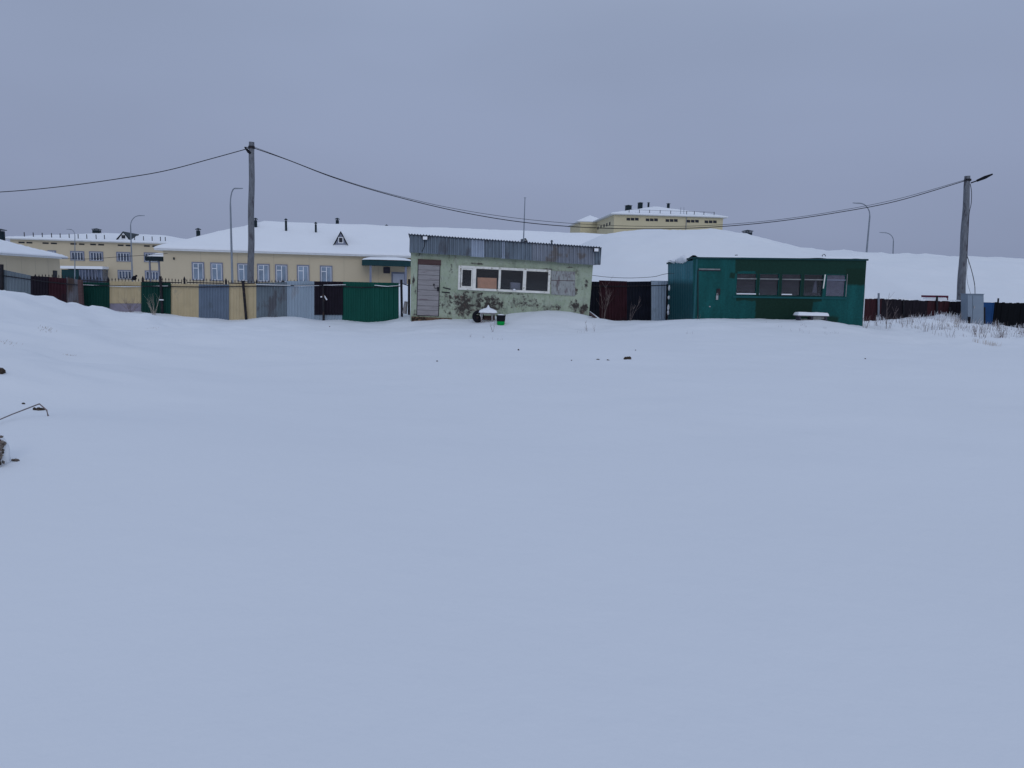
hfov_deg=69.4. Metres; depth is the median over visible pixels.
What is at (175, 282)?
iron fence
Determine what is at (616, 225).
power cable
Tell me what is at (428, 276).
door
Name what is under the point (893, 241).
street lamp
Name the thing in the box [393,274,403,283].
door
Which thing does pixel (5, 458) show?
rock clump
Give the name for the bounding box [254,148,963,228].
power cable
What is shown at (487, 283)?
board
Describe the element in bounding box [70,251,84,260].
window
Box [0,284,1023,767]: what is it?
ground
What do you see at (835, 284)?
window
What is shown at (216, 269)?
window
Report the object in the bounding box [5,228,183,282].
school block
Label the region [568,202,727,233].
apartment block
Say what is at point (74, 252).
street lamp
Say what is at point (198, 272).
window
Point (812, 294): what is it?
window
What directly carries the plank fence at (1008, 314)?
on the ground at (548, 538)
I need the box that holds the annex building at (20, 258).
[0,229,67,277]
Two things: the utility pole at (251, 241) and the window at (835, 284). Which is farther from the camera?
the utility pole at (251, 241)
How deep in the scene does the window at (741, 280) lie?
28.44 m
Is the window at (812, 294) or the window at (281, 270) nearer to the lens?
the window at (812, 294)
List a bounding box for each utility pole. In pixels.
[244,142,254,282]
[956,173,992,301]
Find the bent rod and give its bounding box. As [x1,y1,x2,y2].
[0,403,48,419]
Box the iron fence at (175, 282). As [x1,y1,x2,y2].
[34,274,297,283]
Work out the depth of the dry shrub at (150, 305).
30.11 m
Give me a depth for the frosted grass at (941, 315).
34.55 m
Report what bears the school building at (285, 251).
on the ground at (548, 538)
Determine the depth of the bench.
27.61 m
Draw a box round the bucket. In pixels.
[496,314,505,324]
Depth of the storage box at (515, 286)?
29.97 m
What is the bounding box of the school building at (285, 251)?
[145,218,752,283]
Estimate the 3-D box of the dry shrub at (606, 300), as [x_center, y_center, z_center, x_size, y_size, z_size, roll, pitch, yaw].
[4.147,-3.720,32.058,0.786,1.983,0.828,-2,9,-25]
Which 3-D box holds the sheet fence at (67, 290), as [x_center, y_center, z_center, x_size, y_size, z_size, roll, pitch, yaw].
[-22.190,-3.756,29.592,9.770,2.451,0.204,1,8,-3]
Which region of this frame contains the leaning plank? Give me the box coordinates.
[589,311,598,317]
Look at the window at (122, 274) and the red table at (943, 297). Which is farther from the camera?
the window at (122, 274)
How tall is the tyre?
0.480 m
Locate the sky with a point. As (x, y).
(744, 111)
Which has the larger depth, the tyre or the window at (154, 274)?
the window at (154, 274)
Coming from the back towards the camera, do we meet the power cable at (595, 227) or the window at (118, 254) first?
the window at (118, 254)
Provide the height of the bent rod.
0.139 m
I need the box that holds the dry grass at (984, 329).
[119,307,1023,339]
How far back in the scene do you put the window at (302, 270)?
69.59 m
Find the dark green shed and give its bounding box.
[666,254,868,325]
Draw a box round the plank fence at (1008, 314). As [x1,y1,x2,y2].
[864,293,1023,327]
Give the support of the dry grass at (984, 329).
on the ground at (548, 538)
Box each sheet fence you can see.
[0,264,83,304]
[83,276,409,321]
[589,280,667,320]
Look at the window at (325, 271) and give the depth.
69.98 m
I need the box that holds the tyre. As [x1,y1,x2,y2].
[472,310,483,322]
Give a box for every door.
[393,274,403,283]
[416,264,439,315]
[698,268,720,318]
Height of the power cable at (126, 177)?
2.535 m
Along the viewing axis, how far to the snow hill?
46.37 m
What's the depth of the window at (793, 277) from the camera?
28.53 m
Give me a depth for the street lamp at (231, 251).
62.94 m
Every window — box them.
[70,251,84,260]
[89,251,103,260]
[116,252,130,261]
[117,270,131,278]
[144,252,157,261]
[145,270,158,279]
[192,262,204,279]
[210,262,222,280]
[237,263,246,280]
[257,264,269,281]
[275,264,287,281]
[297,265,309,280]
[320,265,332,280]
[458,265,550,293]
[551,271,574,295]
[736,273,756,294]
[758,274,778,295]
[781,274,801,295]
[803,274,823,295]
[825,275,845,296]
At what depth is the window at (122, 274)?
124.09 m
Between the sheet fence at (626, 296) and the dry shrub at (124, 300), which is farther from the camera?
the sheet fence at (626, 296)
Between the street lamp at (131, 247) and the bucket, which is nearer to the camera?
the bucket
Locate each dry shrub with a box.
[121,296,140,311]
[143,293,159,314]
[597,278,613,318]
[996,324,1006,336]
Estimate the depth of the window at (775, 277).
28.50 m
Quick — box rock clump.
[0,435,10,464]
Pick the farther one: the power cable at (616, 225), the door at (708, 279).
the power cable at (616, 225)
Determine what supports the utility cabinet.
on the ground at (548, 538)
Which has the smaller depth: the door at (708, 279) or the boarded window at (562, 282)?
the door at (708, 279)
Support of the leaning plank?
on the ground at (548, 538)
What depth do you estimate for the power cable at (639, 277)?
29.68 m
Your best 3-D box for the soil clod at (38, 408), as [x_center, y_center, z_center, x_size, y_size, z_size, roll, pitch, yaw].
[-5.016,0.270,7.834,0.119,0.057,0.070,1,8,0]
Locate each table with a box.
[479,305,496,322]
[921,295,947,300]
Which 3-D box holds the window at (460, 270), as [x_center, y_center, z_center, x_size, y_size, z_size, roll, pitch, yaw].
[-0.301,-4.172,29.573,3.697,0.954,0.200,2,8,-6]
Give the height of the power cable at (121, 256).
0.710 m
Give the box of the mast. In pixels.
[523,197,525,241]
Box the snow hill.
[578,228,1023,302]
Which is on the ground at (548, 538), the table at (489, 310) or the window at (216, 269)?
the table at (489, 310)
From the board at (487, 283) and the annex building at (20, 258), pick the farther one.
the annex building at (20, 258)
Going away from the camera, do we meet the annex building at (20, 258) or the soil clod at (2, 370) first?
the soil clod at (2, 370)
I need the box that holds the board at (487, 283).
[477,277,496,288]
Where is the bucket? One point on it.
(500, 319)
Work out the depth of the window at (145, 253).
124.33 m
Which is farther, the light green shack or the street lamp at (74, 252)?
the street lamp at (74, 252)
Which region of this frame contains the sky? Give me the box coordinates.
[0,0,1023,258]
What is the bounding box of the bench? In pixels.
[793,312,828,320]
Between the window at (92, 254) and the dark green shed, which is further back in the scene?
the window at (92, 254)
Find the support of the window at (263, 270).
in the school building at (285, 251)
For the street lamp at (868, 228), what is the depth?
70.46 m
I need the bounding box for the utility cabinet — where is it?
[960,293,983,324]
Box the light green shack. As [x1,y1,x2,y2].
[408,234,601,320]
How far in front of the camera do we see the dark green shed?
28.46 m
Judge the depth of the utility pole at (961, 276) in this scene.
36.67 m
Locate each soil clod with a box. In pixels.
[0,367,5,373]
[33,407,44,410]
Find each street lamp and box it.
[67,229,74,278]
[130,215,144,281]
[230,188,242,282]
[855,203,869,251]
[879,232,893,253]
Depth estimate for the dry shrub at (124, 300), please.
30.09 m
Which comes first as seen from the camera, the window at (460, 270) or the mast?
the window at (460, 270)
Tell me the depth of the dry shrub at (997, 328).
29.43 m
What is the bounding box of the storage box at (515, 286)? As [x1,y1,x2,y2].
[510,282,519,289]
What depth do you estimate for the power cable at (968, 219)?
36.07 m
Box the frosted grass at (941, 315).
[868,311,1023,337]
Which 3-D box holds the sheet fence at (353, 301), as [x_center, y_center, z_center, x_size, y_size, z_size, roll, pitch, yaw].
[-11.118,-3.449,30.764,13.781,2.155,0.303,1,8,0]
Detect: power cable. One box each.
[2,148,247,191]
[62,253,167,258]
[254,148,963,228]
[255,147,963,226]
[592,273,673,277]
[967,184,971,252]

